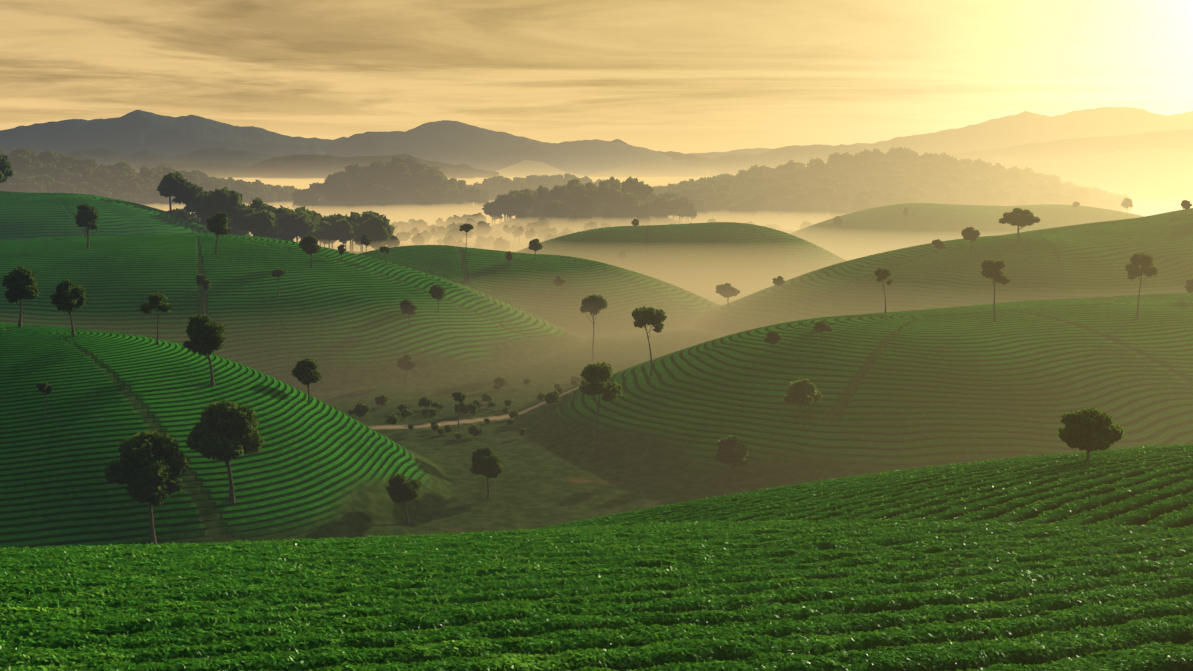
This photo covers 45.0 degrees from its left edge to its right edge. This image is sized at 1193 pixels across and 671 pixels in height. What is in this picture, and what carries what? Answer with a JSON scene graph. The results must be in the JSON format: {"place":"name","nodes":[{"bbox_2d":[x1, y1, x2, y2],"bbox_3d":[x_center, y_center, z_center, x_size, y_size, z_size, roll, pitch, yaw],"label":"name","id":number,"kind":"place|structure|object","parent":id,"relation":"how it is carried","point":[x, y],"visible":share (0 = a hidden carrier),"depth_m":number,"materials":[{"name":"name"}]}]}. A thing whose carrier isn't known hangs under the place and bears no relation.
{"place":"outdoors","nodes":[
{"label":"outdoors","id":0,"kind":"place"},
{"bbox_2d":[0,110,346,156],"bbox_3d":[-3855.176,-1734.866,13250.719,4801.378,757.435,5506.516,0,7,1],"label":"mountain range","id":1,"kind":"structure","parent":0,"point":[135,131],"depth_m":13281.50,"materials":[{"name":"grey stone"}]},
{"bbox_2d":[40,147,331,167],"bbox_3d":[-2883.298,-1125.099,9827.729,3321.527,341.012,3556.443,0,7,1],"label":"mountain range","id":2,"kind":"structure","parent":0,"point":[106,156],"depth_m":10049.60,"materials":[{"name":"grey"}]},
{"bbox_2d":[131,154,498,182],"bbox_3d":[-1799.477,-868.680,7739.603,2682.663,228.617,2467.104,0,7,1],"label":"mountain range","id":3,"kind":"structure","parent":0,"point":[311,168],"depth_m":7818.56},
{"bbox_2d":[264,181,679,187],"bbox_3d":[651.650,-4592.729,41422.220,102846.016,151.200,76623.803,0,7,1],"label":"ground","id":4,"kind":"structure","parent":0,"point":[307,185],"depth_m":5962.31,"materials":[{"name":"beige"}]},
{"bbox_2d":[322,120,686,178],"bbox_3d":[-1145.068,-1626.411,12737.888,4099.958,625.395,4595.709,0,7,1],"label":"mountain range","id":5,"kind":"structure","parent":0,"point":[453,142],"depth_m":12908.60,"materials":[{"name":"grey stone"}]},
{"bbox_2d":[496,160,581,180],"bbox_3d":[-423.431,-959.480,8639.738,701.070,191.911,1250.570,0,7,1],"label":"mountain","id":6,"kind":"structure","parent":0,"point":[523,169],"depth_m":8771.61,"materials":[{"name":"beige"}]},
{"bbox_2d":[0,165,1192,547],"bbox_3d":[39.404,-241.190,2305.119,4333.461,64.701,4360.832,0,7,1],"label":"hills","id":7,"kind":"structure","parent":0,"point":[934,365],"depth_m":275.55,"materials":[{"name":"green plant"}]},
{"bbox_2d":[2,266,40,326],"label":"oval tree","id":8,"kind":"object","parent":7,"relation":"on","point":[20,283],"visible":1,"depth_m":219.79,"materials":[{"name":"green plant"}]},
{"bbox_2d":[36,382,52,420],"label":"slim tree","id":9,"kind":"object","parent":7,"relation":"on","point":[45,387],"visible":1,"depth_m":185.40,"materials":[{"name":"green plant"}]},
{"bbox_2d":[50,279,87,336],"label":"round tree","id":10,"kind":"object","parent":7,"relation":"on","point":[66,296],"visible":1,"depth_m":210.72,"materials":[{"name":"green plant"}]},
{"bbox_2d":[75,203,98,247],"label":"oval tree","id":11,"kind":"object","parent":7,"relation":"on","point":[87,215],"visible":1,"depth_m":391.18,"materials":[{"name":"green plant"}]},
{"bbox_2d":[104,430,190,544],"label":"round tree","id":12,"kind":"object","parent":7,"relation":"on","point":[150,466],"visible":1,"depth_m":170.16,"materials":[{"name":"green plant"}]},
{"bbox_2d":[139,292,172,344],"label":"tall tree","id":13,"kind":"object","parent":7,"relation":"on","point":[156,300],"visible":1,"depth_m":215.09,"materials":[{"name":"green plant"}]},
{"bbox_2d":[182,314,225,385],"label":"oval tree","id":14,"kind":"object","parent":7,"relation":"on","point":[206,336],"visible":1,"depth_m":204.35,"materials":[{"name":"green plant"}]},
{"bbox_2d":[196,274,211,314],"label":"slim tree","id":15,"kind":"object","parent":7,"relation":"on","point":[203,280],"visible":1,"depth_m":342.13,"materials":[{"name":"green plant"}]},
{"bbox_2d":[206,212,231,253],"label":"oval tree","id":16,"kind":"object","parent":7,"relation":"on","point":[217,223],"visible":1,"depth_m":381.95,"materials":[{"name":"green plant"}]},
{"bbox_2d":[186,400,265,503],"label":"round tree","id":17,"kind":"object","parent":7,"relation":"on","point":[227,432],"visible":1,"depth_m":180.55,"materials":[{"name":"green plant"}]},
{"bbox_2d":[271,269,285,296],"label":"tall tree","id":18,"kind":"object","parent":7,"relation":"on","point":[278,273],"visible":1,"depth_m":356.78,"materials":[{"name":"green plant"}]},
{"bbox_2d":[291,358,321,402],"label":"round tree","id":19,"kind":"object","parent":7,"relation":"on","point":[304,372],"visible":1,"depth_m":219.91,"materials":[{"name":"green plant"}]},
{"bbox_2d":[298,235,320,266],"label":"round tree","id":20,"kind":"object","parent":7,"relation":"on","point":[308,244],"visible":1,"depth_m":382.18,"materials":[{"name":"green plant"}]},
{"bbox_2d":[337,244,345,260],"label":"oval tree","id":21,"kind":"object","parent":7,"relation":"on","point":[341,249],"visible":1,"depth_m":399.55,"materials":[{"name":"green plant"}]},
{"bbox_2d":[360,234,371,252],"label":"round tree","id":22,"kind":"object","parent":7,"relation":"on","point":[366,240],"visible":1,"depth_m":488.90,"materials":[{"name":"green plant"}]},
{"bbox_2d":[379,246,389,265],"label":"tall tree","id":23,"kind":"object","parent":7,"relation":"on","point":[385,249],"visible":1,"depth_m":408.63,"materials":[{"name":"green plant"}]},
{"bbox_2d":[386,474,421,524],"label":"round tree","id":24,"kind":"object","parent":7,"relation":"on","point":[401,489],"visible":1,"depth_m":197.19,"materials":[{"name":"green plant"}]},
{"bbox_2d":[396,354,416,382],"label":"round tree","id":25,"kind":"object","parent":7,"relation":"on","point":[406,362],"visible":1,"depth_m":330.27,"materials":[{"name":"green plant"}]},
{"bbox_2d":[399,299,416,325],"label":"round tree","id":26,"kind":"object","parent":7,"relation":"on","point":[406,306],"visible":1,"depth_m":358.17,"materials":[{"name":"green plant"}]},
{"bbox_2d":[429,284,445,310],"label":"round tree","id":27,"kind":"object","parent":7,"relation":"on","point":[437,291],"visible":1,"depth_m":373.90,"materials":[{"name":"green plant"}]},
{"bbox_2d":[452,392,465,426],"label":"slim tree","id":28,"kind":"object","parent":7,"relation":"on","point":[459,396],"visible":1,"depth_m":277.10,"materials":[{"name":"green plant"}]},
{"bbox_2d":[335,375,585,438],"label":"valley bushes","id":29,"kind":"object","parent":7,"relation":"on","point":[360,409],"visible":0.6,"depth_m":290.47,"materials":[{"name":"green plant"}]},
{"bbox_2d":[459,223,473,251],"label":"tall tree","id":30,"kind":"object","parent":7,"relation":"on","point":[466,228],"visible":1,"depth_m":484.72,"materials":[{"name":"green plant"}]},
{"bbox_2d":[470,446,502,498],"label":"round tree","id":31,"kind":"object","parent":7,"relation":"on","point":[486,461],"visible":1,"depth_m":215.09,"materials":[{"name":"green plant"}]},
{"bbox_2d":[506,251,512,261],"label":"oval tree","id":32,"kind":"object","parent":7,"relation":"on","point":[509,256],"visible":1,"depth_m":472.96,"materials":[{"name":"green plant"}]},
{"bbox_2d":[249,213,811,250],"bbox_3d":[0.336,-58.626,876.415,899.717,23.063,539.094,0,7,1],"label":"valley trees","id":33,"kind":"object","parent":7,"relation":"on","point":[421,231],"visible":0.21,"depth_m":941.09,"materials":[{"name":"green plant"}]},
{"bbox_2d":[529,238,542,259],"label":"round tree","id":34,"kind":"object","parent":7,"relation":"on","point":[535,245],"visible":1,"depth_m":487.25,"materials":[{"name":"green plant"}]},
{"bbox_2d":[553,276,566,293],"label":"round tree","id":35,"kind":"object","parent":7,"relation":"on","point":[559,281],"visible":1,"depth_m":457.32,"materials":[{"name":"green plant"}]},
{"bbox_2d":[580,294,607,360],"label":"tall tree","id":36,"kind":"object","parent":7,"relation":"on","point":[593,305],"visible":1,"depth_m":364.72,"materials":[{"name":"green plant"}]},
{"bbox_2d":[0,147,1192,252],"bbox_3d":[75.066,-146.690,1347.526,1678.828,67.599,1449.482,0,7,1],"label":"forest trees","id":37,"kind":"object","parent":7,"relation":"on","point":[838,184],"visible":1,"depth_m":1220.16,"materials":[{"name":"green plant"}]},
{"bbox_2d":[579,361,622,454],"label":"tall tree","id":38,"kind":"object","parent":7,"relation":"on","point":[596,381],"visible":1,"depth_m":241.38,"materials":[{"name":"green plant"}]},
{"bbox_2d":[617,250,626,264],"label":"round tree","id":39,"kind":"object","parent":7,"relation":"on","point":[621,255],"visible":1,"depth_m":627.95,"materials":[{"name":"green plant"}]},
{"bbox_2d":[631,219,638,231],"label":"round tree","id":40,"kind":"object","parent":7,"relation":"on","point":[635,222],"visible":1,"depth_m":661.22,"materials":[{"name":"green plant"}]},
{"bbox_2d":[631,306,666,375],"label":"tall tree","id":41,"kind":"object","parent":7,"relation":"on","point":[643,316],"visible":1,"depth_m":278.15,"materials":[{"name":"green plant"}]},
{"bbox_2d":[716,283,739,310],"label":"broad tree","id":42,"kind":"object","parent":7,"relation":"on","point":[725,290],"visible":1,"depth_m":456.94,"materials":[{"name":"green plant"}]},
{"bbox_2d":[713,435,748,477],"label":"tree","id":43,"kind":"object","parent":7,"relation":"on","point":[732,450],"visible":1,"depth_m":223.85,"materials":[{"name":"green plant"}]},
{"bbox_2d":[764,330,782,353],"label":"round tree","id":44,"kind":"object","parent":7,"relation":"on","point":[773,337],"visible":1,"depth_m":266.27,"materials":[{"name":"green plant"}]},
{"bbox_2d":[772,276,784,293],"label":"round tree","id":45,"kind":"object","parent":7,"relation":"on","point":[778,281],"visible":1,"depth_m":453.74,"materials":[{"name":"green plant"}]},
{"bbox_2d":[783,378,822,416],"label":"tree","id":46,"kind":"object","parent":7,"relation":"on","point":[802,392],"visible":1,"depth_m":235.78,"materials":[{"name":"green plant"}]},
{"bbox_2d":[813,320,833,337],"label":"tree","id":47,"kind":"object","parent":7,"relation":"on","point":[821,326],"visible":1,"depth_m":270.17,"materials":[{"name":"green plant"}]},
{"bbox_2d":[833,216,842,232],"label":"round tree","id":48,"kind":"object","parent":7,"relation":"on","point":[838,220],"visible":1,"depth_m":842.85,"materials":[{"name":"green plant"}]},
{"bbox_2d":[874,268,892,312],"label":"slim tree","id":49,"kind":"object","parent":7,"relation":"on","point":[883,273],"visible":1,"depth_m":302.80,"materials":[{"name":"green plant"}]},
{"bbox_2d":[902,208,908,216],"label":"oval tree","id":50,"kind":"object","parent":7,"relation":"on","point":[905,212],"visible":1,"depth_m":829.77,"materials":[{"name":"green plant"}]},
{"bbox_2d":[932,239,945,266],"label":"tall tree","id":51,"kind":"object","parent":7,"relation":"on","point":[938,243],"visible":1,"depth_m":425.51,"materials":[{"name":"green plant"}]},
{"bbox_2d":[961,227,980,251],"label":"round tree","id":52,"kind":"object","parent":7,"relation":"on","point":[970,234],"visible":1,"depth_m":437.19,"materials":[{"name":"green plant"}]},
{"bbox_2d":[980,260,1010,320],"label":"slim tree","id":53,"kind":"object","parent":7,"relation":"on","point":[992,268],"visible":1,"depth_m":277.45,"materials":[{"name":"green plant"}]},
{"bbox_2d":[999,208,1039,242],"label":"broad tree","id":54,"kind":"object","parent":7,"relation":"on","point":[1018,217],"visible":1,"depth_m":437.60,"materials":[{"name":"green plant"}]},
{"bbox_2d":[1072,201,1079,221],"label":"tall tree","id":55,"kind":"object","parent":7,"relation":"on","point":[1075,204],"visible":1,"depth_m":839.40,"materials":[{"name":"green plant"}]},
{"bbox_2d":[1121,198,1132,215],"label":"round tree","id":56,"kind":"object","parent":7,"relation":"on","point":[1126,203],"visible":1,"depth_m":861.18,"materials":[{"name":"green plant"}]},
{"bbox_2d":[1125,252,1157,318],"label":"tall tree","id":57,"kind":"object","parent":7,"relation":"on","point":[1143,260],"visible":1,"depth_m":281.85,"materials":[{"name":"green plant"}]},
{"bbox_2d":[1181,200,1191,214],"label":"round tree","id":58,"kind":"object","parent":7,"relation":"on","point":[1186,204],"visible":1,"depth_m":484.25,"materials":[{"name":"green plant"}]},
{"bbox_2d":[1184,278,1192,292],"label":"tree","id":59,"kind":"object","parent":7,"relation":"on","point":[1189,286],"visible":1,"depth_m":315.19,"materials":[{"name":"green plant"}]},
{"bbox_2d":[0,443,1192,670],"bbox_3d":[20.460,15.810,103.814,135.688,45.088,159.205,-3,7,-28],"label":"field","id":60,"kind":"structure","parent":0,"point":[1108,494],"depth_m":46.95,"materials":[{"name":"green plant"}]},
{"bbox_2d":[1058,407,1124,459],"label":"tree","id":61,"kind":"object","parent":60,"relation":"on","point":[1088,429],"visible":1,"depth_m":97.81,"materials":[{"name":"green plant"}]},
{"bbox_2d":[0,0,1192,153],"label":"sky","id":62,"kind":"structure","parent":0,"point":[682,76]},
{"bbox_2d":[591,159,706,181],"bbox_3d":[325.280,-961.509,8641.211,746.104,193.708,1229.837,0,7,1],"label":"hill","id":63,"kind":"structure","parent":0,"point":[651,170],"depth_m":8736.77,"materials":[{"name":"beige"}]},
{"bbox_2d":[688,148,772,158],"bbox_3d":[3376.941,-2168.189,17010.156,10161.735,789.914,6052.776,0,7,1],"label":"hill","id":64,"kind":"structure","parent":0,"point":[748,151],"depth_m":18554.00,"materials":[{"name":"beige"}]},
{"bbox_2d":[709,162,759,177],"bbox_3d":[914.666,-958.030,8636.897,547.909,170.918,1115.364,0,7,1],"label":"hill","id":65,"kind":"structure","parent":0,"point":[732,169],"depth_m":8802.55,"materials":[{"name":"beige"}]},
{"bbox_2d":[611,107,1192,176],"bbox_3d":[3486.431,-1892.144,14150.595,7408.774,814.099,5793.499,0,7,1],"label":"mountain range","id":66,"kind":"structure","parent":0,"point":[1024,127],"depth_m":14602.42,"materials":[{"name":"beige"}]},
{"bbox_2d":[946,129,1192,165],"bbox_3d":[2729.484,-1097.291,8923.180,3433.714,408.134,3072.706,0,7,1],"label":"hill","id":67,"kind":"structure","parent":0,"point":[1178,140],"depth_m":8948.96,"materials":[{"name":"beige"}]}
]}

